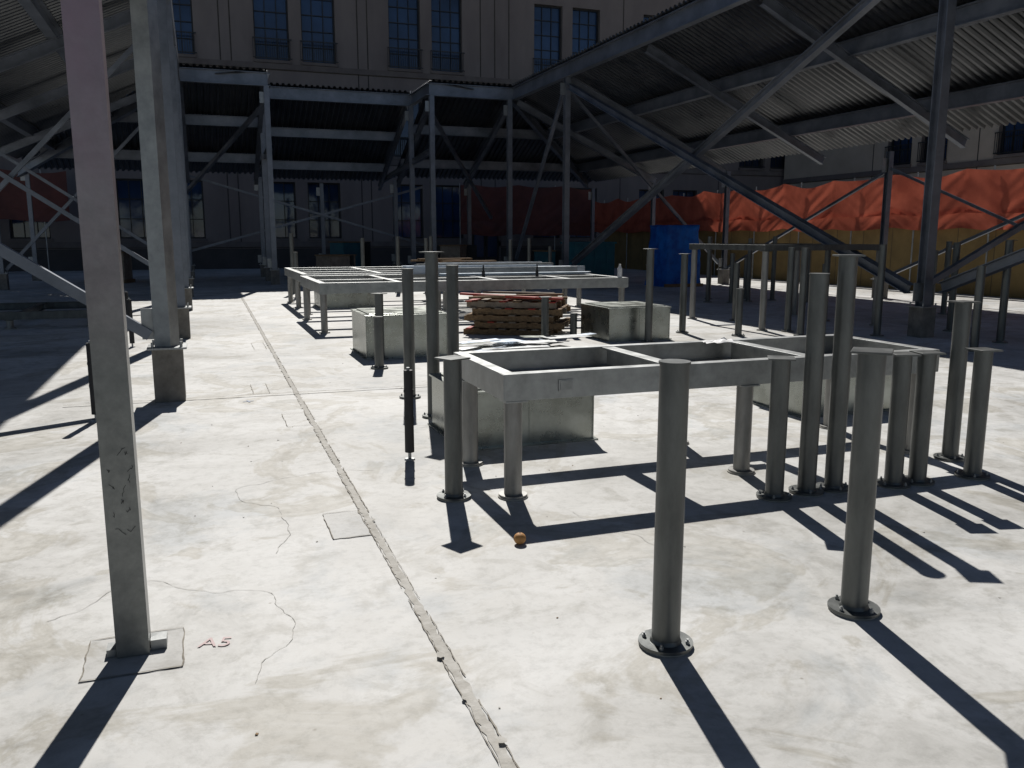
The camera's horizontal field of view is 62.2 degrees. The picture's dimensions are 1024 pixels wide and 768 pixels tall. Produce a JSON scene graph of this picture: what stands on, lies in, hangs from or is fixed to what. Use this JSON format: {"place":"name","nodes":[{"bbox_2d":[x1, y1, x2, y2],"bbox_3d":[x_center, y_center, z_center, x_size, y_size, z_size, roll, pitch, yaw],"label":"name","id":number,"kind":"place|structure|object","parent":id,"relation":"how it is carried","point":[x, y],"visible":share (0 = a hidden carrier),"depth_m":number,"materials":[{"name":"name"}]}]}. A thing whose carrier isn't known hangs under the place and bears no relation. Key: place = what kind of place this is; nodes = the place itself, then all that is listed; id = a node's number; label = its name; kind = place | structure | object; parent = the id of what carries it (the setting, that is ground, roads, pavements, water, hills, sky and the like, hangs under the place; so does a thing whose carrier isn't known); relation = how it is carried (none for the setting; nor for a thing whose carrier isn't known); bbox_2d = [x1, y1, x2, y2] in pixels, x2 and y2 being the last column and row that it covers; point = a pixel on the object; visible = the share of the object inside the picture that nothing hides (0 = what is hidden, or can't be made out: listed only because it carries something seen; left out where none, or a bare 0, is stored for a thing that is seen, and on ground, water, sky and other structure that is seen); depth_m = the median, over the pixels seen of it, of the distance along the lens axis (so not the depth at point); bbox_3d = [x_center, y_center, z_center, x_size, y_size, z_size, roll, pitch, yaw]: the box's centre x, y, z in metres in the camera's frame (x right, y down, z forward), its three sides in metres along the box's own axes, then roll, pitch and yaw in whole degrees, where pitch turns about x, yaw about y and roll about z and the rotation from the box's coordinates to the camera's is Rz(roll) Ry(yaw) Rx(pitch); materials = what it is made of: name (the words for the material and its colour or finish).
{"place":"outdoors","nodes":[
{"label":"outdoors","id":0,"kind":"place"},
{"bbox_2d":[0,0,784,271],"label":"precast office building","id":1,"kind":"structure","parent":0,"point":[402,45],"depth_m":43.53,"materials":[{"name":"concrete"}]},
{"bbox_2d":[472,234,500,261],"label":"entrance door","id":2,"kind":"structure","parent":1,"relation":"attached to","point":[491,250],"depth_m":46.71,"materials":[{"name":"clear glass"}]},
{"bbox_2d":[405,106,415,265],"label":"steel canopy column","id":3,"kind":"structure","parent":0,"point":[409,118],"depth_m":32.22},
{"bbox_2d":[425,95,436,250],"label":"steel canopy column","id":4,"kind":"structure","parent":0,"point":[429,105],"depth_m":29.78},
{"bbox_2d":[464,184,471,244],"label":"steel canopy column","id":5,"kind":"structure","parent":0,"point":[467,192],"depth_m":36.46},
{"bbox_2d":[504,100,511,261],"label":"steel canopy column","id":6,"kind":"structure","parent":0,"point":[508,109],"depth_m":30.73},
{"bbox_2d":[0,268,1023,767],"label":"concrete ground","id":7,"kind":"structure","parent":0,"point":[548,622],"depth_m":4.08,"materials":[{"name":"concrete"}]},
{"bbox_2d":[0,228,9,289],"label":"steel canopy column","id":8,"kind":"structure","parent":7,"relation":"on","point":[4,280],"depth_m":25.62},
{"bbox_2d":[20,173,41,280],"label":"steel canopy column","id":9,"kind":"structure","parent":7,"relation":"on","point":[26,179],"depth_m":30.72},
{"bbox_2d":[0,169,69,270],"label":"orange debris fence","id":10,"kind":"object","parent":7,"relation":"on","point":[13,202],"visible":0.66,"depth_m":36.34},
{"bbox_2d":[0,301,87,328],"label":"steel platform","id":11,"kind":"structure","parent":7,"relation":"on","point":[31,310],"depth_m":15.17,"materials":[{"name":"metal"}]},
{"bbox_2d":[86,340,95,421],"bbox_3d":[-3.664,-0.027,7.423,0.080,0.710,0.080,-4,10,-20],"label":"conduit stub","id":12,"kind":"object","parent":7,"relation":"on","point":[91,387],"visible":0.54,"depth_m":7.39,"materials":[{"name":"metal"}]},
{"bbox_2d":[84,251,135,282],"bbox_3d":[-14.106,-4.088,29.723,1.469,1.075,1.012,-1,10,-7],"label":"shipping crate","id":13,"kind":"object","parent":7,"relation":"on","point":[127,268],"visible":0.34,"depth_m":29.66,"materials":[{"name":"grey wood"}]},
{"bbox_2d":[60,0,167,657],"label":"steel tube column","id":14,"kind":"structure","parent":7,"relation":"on","point":[86,64],"depth_m":3.06,"materials":[{"name":"metal"}]},
{"bbox_2d":[127,298,134,347],"bbox_3d":[-5.557,-0.892,12.374,0.080,0.720,0.080,-4,10,-20],"label":"conduit stub","id":15,"kind":"object","parent":7,"relation":"on","point":[130,314],"visible":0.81,"depth_m":12.34,"materials":[{"name":"metal"}]},
{"bbox_2d":[79,627,184,681],"bbox_3d":[-1.465,1.045,3.302,0.363,0.003,0.348,-4,10,-20],"label":"floor repair patch","id":16,"kind":"object","parent":7,"relation":"on","point":[98,664],"visible":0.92,"depth_m":3.24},
{"bbox_2d":[130,0,186,402],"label":"steel canopy column","id":17,"kind":"structure","parent":7,"relation":"on","point":[166,346],"depth_m":8.08,"materials":[{"name":"metal"}]},
{"bbox_2d":[157,0,191,338],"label":"steel canopy column","id":18,"kind":"structure","parent":7,"relation":"on","point":[183,320],"depth_m":13.07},
{"bbox_2d":[166,0,192,310],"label":"steel canopy column","id":19,"kind":"structure","parent":7,"relation":"on","point":[188,294],"depth_m":18.05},
{"bbox_2d":[174,46,193,296],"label":"steel canopy column","id":20,"kind":"structure","parent":7,"relation":"on","point":[183,178],"depth_m":22.31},
{"bbox_2d":[178,80,194,286],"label":"steel canopy column","id":21,"kind":"structure","parent":7,"relation":"on","point":[192,272],"depth_m":26.97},
{"bbox_2d":[186,183,195,277],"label":"steel canopy column","id":22,"kind":"structure","parent":7,"relation":"on","point":[193,266],"depth_m":32.79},
{"bbox_2d":[254,177,266,276],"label":"steel canopy column","id":23,"kind":"structure","parent":7,"relation":"on","point":[258,187],"depth_m":33.64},
{"bbox_2d":[260,114,271,280],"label":"steel canopy column","id":24,"kind":"structure","parent":7,"relation":"on","point":[266,203],"depth_m":30.33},
{"bbox_2d":[259,86,279,284],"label":"steel canopy column","id":25,"kind":"structure","parent":7,"relation":"on","point":[264,98],"depth_m":28.05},
{"bbox_2d":[63,297,519,767],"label":"slab expansion joint","id":26,"kind":"object","parent":7,"relation":"on","point":[464,688],"visible":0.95,"depth_m":3.65,"materials":[{"name":"concrete"}]},
{"bbox_2d":[289,233,294,293],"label":"steel pipe post","id":27,"kind":"object","parent":7,"relation":"on","point":[291,245],"visible":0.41,"depth_m":23.82,"materials":[{"name":"metal"}]},
{"bbox_2d":[316,183,325,253],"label":"steel canopy column","id":28,"kind":"structure","parent":7,"relation":"on","point":[319,191],"depth_m":36.70,"materials":[{"name":"metal"}]},
{"bbox_2d":[315,254,356,266],"bbox_3d":[-6.203,-4.075,29.944,1.306,0.975,1.047,-8,12,-38],"label":"shipping crate","id":29,"kind":"object","parent":7,"relation":"on","point":[335,260],"visible":0.48,"depth_m":29.59,"materials":[{"name":"grey wood"}]},
{"bbox_2d":[323,510,371,538],"bbox_3d":[-0.933,0.788,4.782,0.217,0.003,0.453,-4,10,-20],"label":"floor repair patch","id":30,"kind":"object","parent":7,"relation":"on","point":[347,524],"visible":1,"depth_m":4.78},
{"bbox_2d":[313,292,383,308],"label":"galvanised roof curb","id":31,"kind":"structure","parent":7,"relation":"on","point":[349,300],"depth_m":19.38,"materials":[{"name":"metal"}]},
{"bbox_2d":[328,241,370,266],"bbox_3d":[-7.402,-5.838,38.916,2.146,1.375,1.309,-10,14,-44],"label":"shipping crate","id":32,"kind":"object","parent":7,"relation":"on","point":[344,247],"visible":0.47,"depth_m":38.46,"materials":[{"name":"teal plastic"}]},
{"bbox_2d":[48,471,653,682],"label":"floor cracks","id":33,"kind":"object","parent":7,"relation":"on","point":[270,592],"visible":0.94,"depth_m":3.89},
{"bbox_2d":[360,238,364,266],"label":"steel pipe post","id":34,"kind":"object","parent":7,"relation":"on","point":[362,246],"visible":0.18,"depth_m":23.75,"materials":[{"name":"metal"}]},
{"bbox_2d":[371,316,387,369],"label":"steel pipe post","id":35,"kind":"object","parent":7,"relation":"on","point":[378,343],"visible":1,"depth_m":10.35,"materials":[{"name":"metal"}]},
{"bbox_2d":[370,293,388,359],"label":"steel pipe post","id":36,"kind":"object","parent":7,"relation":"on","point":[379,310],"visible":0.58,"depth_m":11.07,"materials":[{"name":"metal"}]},
{"bbox_2d":[390,180,401,265],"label":"steel canopy column","id":37,"kind":"structure","parent":7,"relation":"on","point":[393,189],"depth_m":35.35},
{"bbox_2d":[350,306,446,359],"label":"galvanised roof curb","id":38,"kind":"structure","parent":7,"relation":"on","point":[363,330],"depth_m":11.40,"materials":[{"name":"metal"}]},
{"bbox_2d":[395,236,401,292],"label":"steel pipe post","id":39,"kind":"object","parent":7,"relation":"on","point":[397,251],"visible":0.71,"depth_m":24.08,"materials":[{"name":"metal"}]},
{"bbox_2d":[403,367,414,460],"bbox_3d":[-0.743,0.216,6.114,0.080,0.680,0.080,-4,10,-20],"label":"conduit stub","id":40,"kind":"object","parent":7,"relation":"on","point":[408,411],"visible":1,"depth_m":6.09,"materials":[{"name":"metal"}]},
{"bbox_2d":[399,268,420,398],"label":"steel pipe post","id":41,"kind":"object","parent":7,"relation":"on","point":[408,317],"visible":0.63,"depth_m":8.38,"materials":[{"name":"metal"}]},
{"bbox_2d":[419,251,443,418],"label":"steel pipe post","id":42,"kind":"object","parent":7,"relation":"on","point":[432,301],"visible":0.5,"depth_m":7.45,"materials":[{"name":"metal"}]},
{"bbox_2d":[284,266,580,314],"bbox_3d":[-1.973,-2.332,20.306,6.360,0.840,3.900,-4,10,-20],"label":"steel dunnage frame","id":43,"kind":"object","parent":7,"relation":"on","point":[293,273],"visible":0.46,"depth_m":19.59,"materials":[{"name":"metal"}]},
{"bbox_2d":[410,258,495,262],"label":"loose planks","id":44,"kind":"object","parent":43,"relation":"on","point":[446,260],"visible":0.48,"depth_m":22.04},
{"bbox_2d":[403,261,589,276],"bbox_3d":[-0.450,-2.567,18.869,4.211,0.195,4.554,-4,10,-20],"label":"steel stud bundle","id":45,"kind":"object","parent":43,"relation":"on","point":[502,268],"visible":0.88,"depth_m":17.35,"materials":[{"name":"metal"}]},
{"bbox_2d":[434,355,470,502],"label":"steel pipe post","id":46,"kind":"object","parent":7,"relation":"on","point":[454,491],"visible":1,"depth_m":5.17,"materials":[{"name":"metal"}]},
{"bbox_2d":[446,265,458,355],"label":"steel pipe post","id":47,"kind":"object","parent":7,"relation":"on","point":[452,293],"visible":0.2,"depth_m":7.84,"materials":[{"name":"metal"}]},
{"bbox_2d":[437,245,476,261],"bbox_3d":[-2.266,-4.924,33.952,1.355,1.275,1.799,6,12,33],"label":"shipping crate","id":48,"kind":"object","parent":7,"relation":"on","point":[459,251],"visible":0.45,"depth_m":33.28,"materials":[{"name":"grey wood"}]},
{"bbox_2d":[300,274,627,333],"bbox_3d":[-0.993,-1.648,16.372,5.750,0.840,2.875,-4,10,-20],"label":"steel dunnage frame","id":49,"kind":"object","parent":7,"relation":"on","point":[323,286],"visible":0.66,"depth_m":15.38,"materials":[{"name":"metal"}]},
{"bbox_2d":[0,0,1023,339],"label":"steel cross bracing","id":50,"kind":"object","parent":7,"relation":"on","point":[848,20],"visible":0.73,"depth_m":18.29,"materials":[{"name":"metal"}]},
{"bbox_2d":[428,372,597,450],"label":"galvanised roof curb","id":51,"kind":"structure","parent":7,"relation":"on","point":[557,420],"depth_m":6.64,"materials":[{"name":"metal"}]},
{"bbox_2d":[460,291,570,335],"bbox_3d":[0.084,-1.204,14.277,1.775,0.680,1.190,3,10,15],"label":"lumber pallet stack","id":52,"kind":"object","parent":7,"relation":"on","point":[501,313],"visible":0.91,"depth_m":13.92,"materials":[{"name":"weathered brown lumber"},{"name":"red paint"}]},
{"bbox_2d":[514,532,525,543],"bbox_3d":[0.042,0.813,4.477,0.066,0.065,0.066,-4,10,-20],"label":"orange fruit","id":53,"kind":"object","parent":7,"relation":"on","point":[519,537],"visible":1,"depth_m":4.45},
{"bbox_2d":[459,183,590,249],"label":"orange debris fence","id":54,"kind":"object","parent":7,"relation":"on","point":[545,219],"visible":0.82,"depth_m":43.98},
{"bbox_2d":[459,333,595,350],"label":"sheet metal offcuts","id":55,"kind":"object","parent":7,"relation":"on","point":[483,345],"visible":0.88,"depth_m":11.82,"materials":[{"name":"metal"}]},
{"bbox_2d":[526,238,532,289],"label":"steel pipe post","id":56,"kind":"object","parent":7,"relation":"on","point":[528,249],"visible":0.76,"depth_m":25.43,"materials":[{"name":"metal"}]},
{"bbox_2d":[539,296,551,344],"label":"steel pipe post","id":57,"kind":"object","parent":7,"relation":"on","point":[544,315],"visible":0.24,"depth_m":12.73,"materials":[{"name":"metal"}]},
{"bbox_2d":[531,250,560,265],"bbox_3d":[1.238,-4.679,33.128,1.344,1.075,0.900,0,10,-2],"label":"shipping crate","id":58,"kind":"object","parent":7,"relation":"on","point":[539,255],"visible":0.48,"depth_m":32.69,"materials":[{"name":"teal plastic"}]},
{"bbox_2d":[570,313,579,337],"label":"steel pipe post","id":59,"kind":"object","parent":7,"relation":"on","point":[573,323],"visible":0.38,"depth_m":13.59,"materials":[{"name":"metal"}]},
{"bbox_2d":[560,242,616,275],"bbox_3d":[2.635,-4.217,29.458,1.600,1.420,1.200,-4,10,-20],"label":"wheeled waste bin","id":60,"kind":"object","parent":7,"relation":"on","point":[599,259],"visible":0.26,"depth_m":28.97,"materials":[{"name":"teal plastic"}]},
{"bbox_2d":[588,188,594,241],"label":"steel canopy column","id":61,"kind":"structure","parent":7,"relation":"on","point":[591,195],"depth_m":38.31,"materials":[{"name":"metal"}]},
{"bbox_2d":[580,301,671,341],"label":"galvanised roof curb","id":62,"kind":"structure","parent":7,"relation":"on","point":[621,321],"depth_m":13.27,"materials":[{"name":"metal"}]},
{"bbox_2d":[641,248,654,342],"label":"steel pipe post","id":63,"kind":"object","parent":7,"relation":"on","point":[649,294],"visible":1,"depth_m":12.86,"materials":[{"name":"metal"}]},
{"bbox_2d":[648,181,655,235],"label":"steel canopy column","id":64,"kind":"structure","parent":7,"relation":"on","point":[653,209],"depth_m":33.22,"materials":[{"name":"metal"}]},
{"bbox_2d":[638,359,692,657],"bbox_3d":[0.610,0.476,3.278,0.216,1.140,0.216,-4,10,-20],"label":"steel pipe post","id":65,"kind":"object","parent":7,"relation":"on","point":[664,636],"visible":1,"depth_m":3.24,"materials":[{"name":"metal"}]},
{"bbox_2d":[645,225,702,286],"bbox_3d":[5.304,-4.212,27.804,1.400,1.978,1.414,-4,10,-20],"label":"tarp covered crate","id":66,"kind":"object","parent":7,"relation":"on","point":[669,244],"visible":0.76,"depth_m":27.23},
{"bbox_2d":[676,253,688,332],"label":"steel pipe post","id":67,"kind":"object","parent":7,"relation":"on","point":[683,292],"visible":1,"depth_m":14.16,"materials":[{"name":"metal"}]},
{"bbox_2d":[454,334,939,500],"bbox_3d":[1.350,0.150,6.188,3.420,0.785,1.115,-4,10,-20],"label":"steel dunnage frame","id":68,"kind":"object","parent":7,"relation":"on","point":[513,380],"visible":0.71,"depth_m":5.79,"materials":[{"name":"metal"}]},
{"bbox_2d":[558,379,573,390],"bbox_3d":[0.333,0.007,5.215,0.100,0.070,0.009,-4,10,-20],"label":"beam access plate","id":69,"kind":"object","parent":68,"relation":"attached to","point":[566,385],"visible":1,"depth_m":5.21,"materials":[{"name":"metal"}]},
{"bbox_2d":[703,236,712,302],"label":"steel pipe post","id":70,"kind":"object","parent":7,"relation":"on","point":[708,274],"visible":1,"depth_m":20.76,"materials":[{"name":"metal"}]},
{"bbox_2d":[716,171,730,283],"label":"steel canopy column","id":71,"kind":"structure","parent":7,"relation":"on","point":[723,274],"depth_m":28.80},
{"bbox_2d":[726,253,735,302],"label":"steel pipe post","id":72,"kind":"object","parent":7,"relation":"on","point":[732,261],"visible":0.78,"depth_m":20.54,"materials":[{"name":"metal"}]},
{"bbox_2d":[729,263,740,320],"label":"steel pipe post","id":73,"kind":"object","parent":7,"relation":"on","point":[736,280],"visible":0.72,"depth_m":16.17,"materials":[{"name":"metal"}]},
{"bbox_2d":[731,288,744,336],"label":"steel pipe post","id":74,"kind":"object","parent":7,"relation":"on","point":[739,311],"visible":1,"depth_m":13.75,"materials":[{"name":"metal"}]},
{"bbox_2d":[743,256,747,298],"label":"steel pipe post","id":75,"kind":"object","parent":7,"relation":"on","point":[745,274],"visible":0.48,"depth_m":21.84,"materials":[{"name":"metal"}]},
{"bbox_2d":[743,238,752,301],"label":"steel pipe post","id":76,"kind":"object","parent":7,"relation":"on","point":[749,271],"visible":1,"depth_m":21.04,"materials":[{"name":"metal"}]},
{"bbox_2d":[768,236,777,300],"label":"steel pipe post","id":77,"kind":"object","parent":7,"relation":"on","point":[773,273],"visible":1,"depth_m":21.41,"materials":[{"name":"metal"}]},
{"bbox_2d":[756,355,795,502],"bbox_3d":[1.629,0.272,5.207,0.217,0.880,0.217,-4,10,-20],"label":"steel pipe post","id":78,"kind":"object","parent":7,"relation":"on","point":[773,491],"visible":1,"depth_m":5.17,"materials":[{"name":"metal"}]},
{"bbox_2d":[687,243,886,330],"bbox_3d":[5.088,-1.899,16.004,2.640,1.460,2.435,-4,10,-20],"label":"steel dunnage frame","id":79,"kind":"object","parent":7,"relation":"on","point":[765,248],"visible":0.76,"depth_m":15.18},
{"bbox_2d":[781,247,795,331],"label":"steel pipe post","id":80,"kind":"object","parent":7,"relation":"on","point":[789,288],"visible":1,"depth_m":14.32,"materials":[{"name":"metal"}]},
{"bbox_2d":[793,248,808,335],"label":"steel pipe post","id":81,"kind":"object","parent":7,"relation":"on","point":[802,290],"visible":0.85,"depth_m":13.69,"materials":[{"name":"metal"}]},
{"bbox_2d":[806,251,810,302],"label":"steel pipe post","id":82,"kind":"object","parent":7,"relation":"on","point":[808,275],"visible":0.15,"depth_m":20.80,"materials":[{"name":"metal"}]},
{"bbox_2d":[788,273,829,496],"bbox_3d":[1.867,0.007,5.271,0.216,1.380,0.216,-4,10,-20],"label":"steel pipe post","id":83,"kind":"object","parent":7,"relation":"on","point":[805,486],"visible":1,"depth_m":5.23,"materials":[{"name":"metal"}]},
{"bbox_2d":[594,165,1023,295],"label":"orange debris fence","id":84,"kind":"object","parent":7,"relation":"on","point":[999,192],"visible":0.78,"depth_m":27.45,"materials":[{"name":"fabric"}]},
{"bbox_2d":[753,375,891,417],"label":"galvanised roof curb","id":85,"kind":"structure","parent":7,"relation":"on","point":[761,394],"depth_m":7.76,"materials":[{"name":"metal"}]},
{"bbox_2d":[824,250,830,320],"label":"steel pipe post","id":86,"kind":"object","parent":7,"relation":"on","point":[827,262],"visible":0.2,"depth_m":16.09,"materials":[{"name":"metal"}]},
{"bbox_2d":[816,254,865,493],"bbox_3d":[2.064,-0.059,5.332,0.216,1.490,0.216,-4,10,-20],"label":"steel pipe post","id":87,"kind":"object","parent":7,"relation":"on","point":[832,482],"visible":0.92,"depth_m":5.29,"materials":[{"name":"metal"}]},
{"bbox_2d":[827,347,893,620],"bbox_3d":[1.484,0.421,3.592,0.221,1.140,0.221,-4,10,-20],"label":"steel pipe post","id":88,"kind":"object","parent":7,"relation":"on","point":[852,602],"visible":1,"depth_m":3.55,"materials":[{"name":"metal"}]},
{"bbox_2d":[870,245,886,336],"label":"steel pipe post","id":89,"kind":"object","parent":7,"relation":"on","point":[880,290],"visible":1,"depth_m":13.68,"materials":[{"name":"metal"}]},
{"bbox_2d":[871,151,893,297],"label":"steel canopy column","id":90,"kind":"structure","parent":7,"relation":"on","point":[887,162],"depth_m":21.96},
{"bbox_2d":[877,352,921,489],"bbox_3d":[2.483,0.233,5.462,0.216,0.870,0.216,-4,10,-20],"label":"steel pipe post","id":91,"kind":"object","parent":7,"relation":"on","point":[892,479],"visible":0.93,"depth_m":5.42,"materials":[{"name":"metal"}]},
{"bbox_2d":[903,350,945,486],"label":"steel pipe post","id":92,"kind":"object","parent":7,"relation":"on","point":[916,476],"visible":0.89,"depth_m":5.49,"materials":[{"name":"metal"}]},
{"bbox_2d":[905,0,956,337],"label":"steel canopy column","id":93,"kind":"structure","parent":7,"relation":"on","point":[921,317],"depth_m":13.31,"materials":[{"name":"metal"}]},
{"bbox_2d":[931,250,938,305],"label":"steel pipe post","id":94,"kind":"object","parent":7,"relation":"on","point":[935,273],"visible":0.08,"depth_m":18.80,"materials":[{"name":"metal"}]},
{"bbox_2d":[937,241,952,314],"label":"steel pipe post","id":95,"kind":"object","parent":7,"relation":"on","point":[948,252],"visible":0.81,"depth_m":17.52,"materials":[{"name":"metal"}]},
{"bbox_2d":[943,242,960,331],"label":"steel pipe post","id":96,"kind":"object","parent":7,"relation":"on","point":[955,258],"visible":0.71,"depth_m":14.40,"materials":[{"name":"metal"}]},
{"bbox_2d":[933,300,981,461],"bbox_3d":[3.195,-0.020,6.102,0.216,1.150,0.216,-4,10,-20],"label":"steel pipe post","id":97,"kind":"object","parent":7,"relation":"on","point":[949,452],"visible":0.96,"depth_m":6.07,"materials":[{"name":"metal"}]},
{"bbox_2d":[968,266,985,351],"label":"steel pipe post","id":98,"kind":"object","parent":7,"relation":"on","point":[977,307],"visible":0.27,"depth_m":11.85,"materials":[{"name":"metal"}]},
{"bbox_2d":[954,347,1002,480],"bbox_3d":[3.110,0.198,5.666,0.216,0.870,0.216,-4,10,-20],"label":"steel pipe post","id":99,"kind":"object","parent":7,"relation":"on","point":[978,411],"visible":1,"depth_m":5.63,"materials":[{"name":"metal"}]},
{"bbox_2d":[992,240,1017,343],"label":"steel pipe post","id":100,"kind":"object","parent":7,"relation":"on","point":[1004,297],"visible":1,"depth_m":12.81,"materials":[{"name":"metal"}]},
{"bbox_2d":[0,0,1023,190],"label":"steel canopy","id":101,"kind":"object","parent":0,"point":[690,76],"visible":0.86,"depth_m":24.34,"materials":[{"name":"metal"}]},
{"bbox_2d":[559,77,570,265],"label":"steel canopy column","id":102,"kind":"structure","parent":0,"point":[565,92],"depth_m":26.43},
{"bbox_2d":[600,228,1023,298],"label":"parapet wall","id":103,"kind":"structure","parent":0,"point":[899,243],"depth_m":27.34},
{"bbox_2d":[783,121,1023,187],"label":"precast office building","id":104,"kind":"structure","parent":0,"point":[1001,147],"depth_m":42.87,"materials":[{"name":"concrete"}]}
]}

